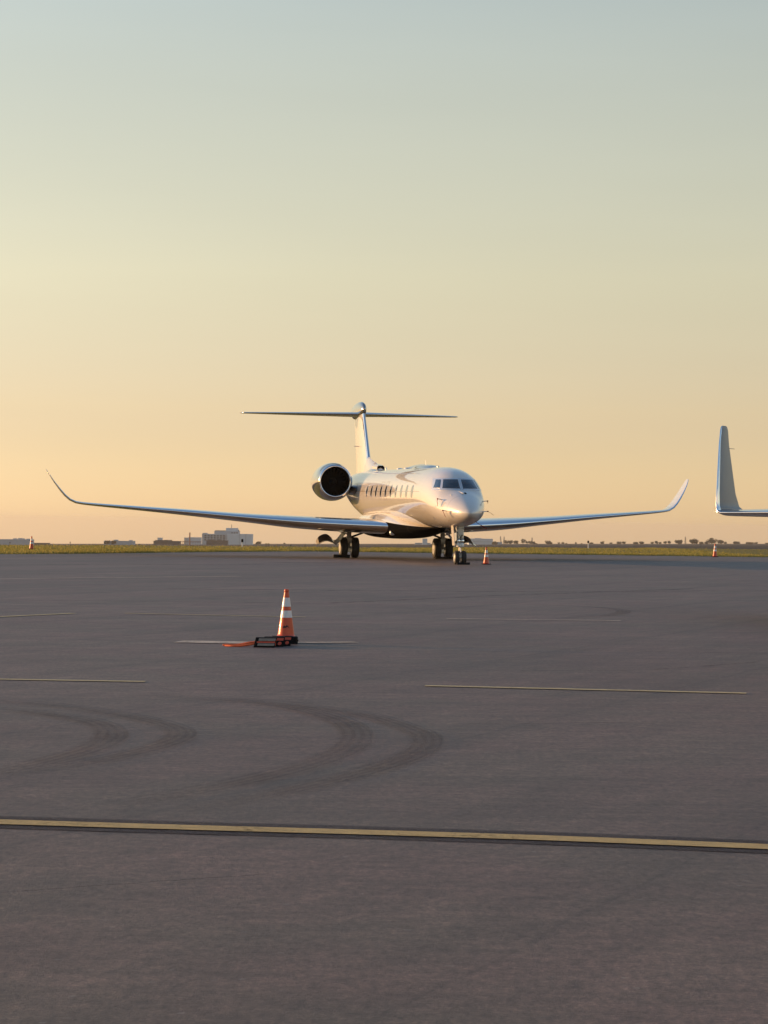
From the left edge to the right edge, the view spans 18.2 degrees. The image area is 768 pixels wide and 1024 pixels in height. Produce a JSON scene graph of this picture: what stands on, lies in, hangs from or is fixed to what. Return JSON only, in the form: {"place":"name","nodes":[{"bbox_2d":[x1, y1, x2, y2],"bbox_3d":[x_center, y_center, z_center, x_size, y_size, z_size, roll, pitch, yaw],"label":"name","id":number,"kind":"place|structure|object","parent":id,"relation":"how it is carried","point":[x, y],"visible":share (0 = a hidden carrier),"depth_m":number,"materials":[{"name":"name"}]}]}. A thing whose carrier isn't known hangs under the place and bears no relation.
{"place":"outdoors","nodes":[
{"label":"outdoors","id":0,"kind":"place"},
{"bbox_2d":[0,551,767,1023],"bbox_3d":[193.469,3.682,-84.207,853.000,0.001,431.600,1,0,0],"label":"apron","id":1,"kind":"object","parent":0,"point":[340,713],"visible":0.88,"depth_m":14.76,"materials":[{"name":"grey asphalt"}]},
{"bbox_2d":[0,613,72,616],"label":"painted line","id":2,"kind":"object","parent":1,"relation":"on","point":[37,614],"visible":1,"depth_m":40.04,"materials":[{"name":"yellow paint"}]},
{"bbox_2d":[1,679,144,681],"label":"painted line","id":3,"kind":"object","parent":1,"relation":"on","point":[72,680],"visible":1,"depth_m":23.83,"materials":[{"name":"yellow paint"}]},
{"bbox_2d":[177,640,243,642],"bbox_3d":[-2.233,1.718,31.666,0.997,0.001,0.556,1,0,9],"label":"painted line","id":4,"kind":"object","parent":1,"relation":"on","point":[186,641],"visible":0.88,"depth_m":31.70,"materials":[{"name":"white paint"}]},
{"bbox_2d":[136,613,293,616],"bbox_3d":[-2.883,1.752,40.767,3.194,0.001,0.146,1,0,12],"label":"painted line","id":5,"kind":"object","parent":1,"relation":"on","point":[197,614],"visible":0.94,"depth_m":40.84,"materials":[{"name":"yellow paint"}]},
{"bbox_2d":[224,637,276,647],"bbox_3d":[-1.710,1.667,30.707,0.670,0.128,0.210,1,0,-3],"label":"wheel chock","id":6,"kind":"object","parent":1,"relation":"on","point":[269,642],"visible":1,"depth_m":30.64,"materials":[{"name":"rubber"}]},
{"bbox_2d":[223,636,284,646],"bbox_3d":[-1.677,1.669,30.904,0.804,0.128,0.204,1,0,-4],"label":"wheel chock","id":7,"kind":"object","parent":1,"relation":"on","point":[280,642],"visible":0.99,"depth_m":30.87,"materials":[{"name":"rubber"}]},
{"bbox_2d":[239,636,292,645],"bbox_3d":[-1.627,1.671,31.117,0.883,0.129,0.212,1,0,-2],"label":"wheel chock","id":8,"kind":"object","parent":1,"relation":"on","point":[287,640],"visible":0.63,"depth_m":31.06,"materials":[{"name":"rubber"}]},
{"bbox_2d":[298,642,345,642],"bbox_3d":[-1.055,1.734,31.877,1.474,0.001,0.226,1,0,-21],"label":"painted line","id":9,"kind":"object","parent":1,"relation":"on","point":[321,642],"visible":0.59,"depth_m":31.89,"materials":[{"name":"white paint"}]},
{"bbox_2d":[333,554,349,557],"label":"wheel chock","id":10,"kind":"object","parent":1,"relation":"on","point":[341,556],"visible":1,"depth_m":109.12,"materials":[{"name":"rubber"}]},
{"bbox_2d":[46,402,688,563],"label":"business jet","id":11,"kind":"object","parent":1,"relation":"on","point":[399,503],"visible":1,"depth_m":108.11,"materials":[{"name":"white paint"}]},
{"bbox_2d":[316,532,346,544],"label":"gear door","id":12,"kind":"structure","parent":11,"relation":"in","point":[324,537],"depth_m":109.64,"materials":[{"name":"white paint"}]},
{"bbox_2d":[451,526,454,544],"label":"gear door","id":13,"kind":"structure","parent":11,"relation":"in","point":[452,527],"depth_m":95.22,"materials":[{"name":"white paint"}]},
{"bbox_2d":[446,533,476,546],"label":"gear door","id":14,"kind":"structure","parent":11,"relation":"in","point":[466,539],"depth_m":110.61,"materials":[{"name":"white paint"}]},
{"bbox_2d":[0,816,767,852],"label":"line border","id":15,"kind":"object","parent":1,"relation":"on","point":[554,842],"visible":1,"depth_m":12.39,"materials":[{"name":"paint"}]},
{"bbox_2d":[0,819,767,848],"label":"painted line","id":16,"kind":"object","parent":15,"relation":"on","point":[406,833],"visible":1,"depth_m":12.38,"materials":[{"name":"yellow paint"}]},
{"bbox_2d":[217,589,651,591],"bbox_3d":[2.627,1.897,57.660,15.775,0.001,1.535,1,0,-18],"label":"crack","id":17,"kind":"object","parent":1,"relation":"on","point":[481,591],"visible":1,"depth_m":57.08,"materials":[{"name":"grey asphalt"}]},
{"bbox_2d":[435,557,452,558],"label":"wheel chock","id":18,"kind":"object","parent":1,"relation":"on","point":[443,557],"visible":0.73,"depth_m":109.93,"materials":[{"name":"rubber"}]},
{"bbox_2d":[456,562,469,564],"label":"wheel chock","id":19,"kind":"object","parent":1,"relation":"on","point":[463,563],"visible":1,"depth_m":94.79,"materials":[{"name":"rubber"}]},
{"bbox_2d":[482,547,489,563],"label":"traffic cone","id":20,"kind":"object","parent":1,"relation":"on","point":[486,559],"visible":1,"depth_m":96.12,"materials":[{"name":"orange plastic"}]},
{"bbox_2d":[446,618,620,620],"bbox_3d":[2.532,1.819,40.543,2.959,0.001,0.167,1,0,-2],"label":"painted line","id":21,"kind":"object","parent":1,"relation":"on","point":[540,619],"visible":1,"depth_m":40.55,"materials":[{"name":"white paint"}]},
{"bbox_2d":[425,685,745,693],"bbox_3d":[1.959,1.735,23.462,3.145,0.001,0.158,1,0,9],"label":"painted line","id":22,"kind":"object","parent":1,"relation":"on","point":[586,689],"visible":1,"depth_m":23.46,"materials":[{"name":"yellow paint"}]},
{"bbox_2d":[712,544,717,556],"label":"traffic cone","id":23,"kind":"object","parent":1,"relation":"on","point":[715,553],"visible":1,"depth_m":129.31,"materials":[{"name":"orange plastic"}]},
{"bbox_3d":[-1.294,1.412,31.714,0.313,0.652,0.313,1,0,0],"label":"traffic cone","id":24,"kind":"object","parent":1,"relation":"on","visible":0},
{"bbox_3d":[-1.294,1.379,31.714,0.313,0.652,0.313,1,0,-7],"label":"traffic cone","id":25,"kind":"object","parent":24,"relation":"on","visible":0},
{"bbox_2d":[277,589,297,638],"bbox_3d":[-1.293,1.347,31.714,0.313,0.652,0.313,1,0,-4],"label":"traffic cone","id":26,"kind":"object","parent":25,"relation":"on","point":[286,628],"visible":0.95,"depth_m":31.65,"materials":[{"name":"orange plastic"}]},
{"bbox_2d":[0,0,767,543],"label":"sky","id":27,"kind":"structure","parent":0,"point":[541,226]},
{"bbox_2d":[1,544,767,556],"bbox_3d":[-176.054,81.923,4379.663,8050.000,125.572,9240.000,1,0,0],"label":"grass","id":28,"kind":"structure","parent":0,"point":[732,546],"depth_m":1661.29,"materials":[{"name":"green plant"}]},
{"bbox_2d":[0,538,33,544],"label":"storage building","id":29,"kind":"structure","parent":28,"relation":"on","point":[18,541],"depth_m":2284.87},
{"bbox_2d":[29,536,33,548],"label":"traffic cone","id":30,"kind":"object","parent":28,"relation":"on","point":[31,544],"visible":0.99,"depth_m":118.13,"materials":[{"name":"orange plastic"}]},
{"bbox_2d":[34,543,49,544],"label":"wall","id":31,"kind":"structure","parent":28,"relation":"on","point":[42,543],"depth_m":2345.86,"materials":[{"name":"grey concrete"}]},
{"bbox_2d":[104,540,134,544],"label":"storage building","id":32,"kind":"structure","parent":28,"relation":"on","point":[129,542],"depth_m":2387.87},
{"bbox_2d":[153,540,180,544],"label":"dark shed","id":33,"kind":"structure","parent":28,"relation":"on","point":[163,542],"depth_m":2489.87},
{"bbox_2d":[188,537,201,544],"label":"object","id":34,"kind":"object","parent":28,"relation":"on","point":[195,539],"visible":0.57,"depth_m":2690.87,"materials":[{"name":"grey concrete"}]},
{"bbox_2d":[206,539,228,544],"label":"dark shed","id":35,"kind":"structure","parent":28,"relation":"on","point":[216,542],"depth_m":2441.87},
{"bbox_2d":[202,524,252,544],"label":"stepped building","id":36,"kind":"structure","parent":28,"relation":"on","point":[233,536],"depth_m":2590.69,"materials":[{"name":"concrete"}]},
{"bbox_2d":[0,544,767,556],"bbox_3d":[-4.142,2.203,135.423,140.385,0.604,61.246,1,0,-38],"label":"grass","id":37,"kind":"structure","parent":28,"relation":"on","point":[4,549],"depth_m":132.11,"materials":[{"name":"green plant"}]},
{"bbox_2d":[422,539,426,544],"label":"control building","id":38,"kind":"structure","parent":28,"relation":"on","point":[424,541],"depth_m":2595.88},
{"bbox_2d":[468,538,492,544],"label":"hangar","id":39,"kind":"structure","parent":28,"relation":"on","point":[477,541],"depth_m":2879.87,"materials":[{"name":"grey metal"}]},
{"bbox_2d":[689,538,698,543],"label":"tree","id":40,"kind":"object","parent":28,"relation":"on","point":[694,540],"visible":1,"depth_m":2897.78,"materials":[{"name":"green plant"}]},
{"bbox_2d":[706,538,717,543],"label":"tree","id":41,"kind":"object","parent":28,"relation":"on","point":[711,540],"visible":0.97,"depth_m":3297.84,"materials":[{"name":"green plant"}]},
{"bbox_2d":[716,426,767,516],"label":"airplane wing","id":42,"kind":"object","parent":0,"point":[727,504],"visible":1,"depth_m":45.53,"materials":[{"name":"white paint"}]}
]}

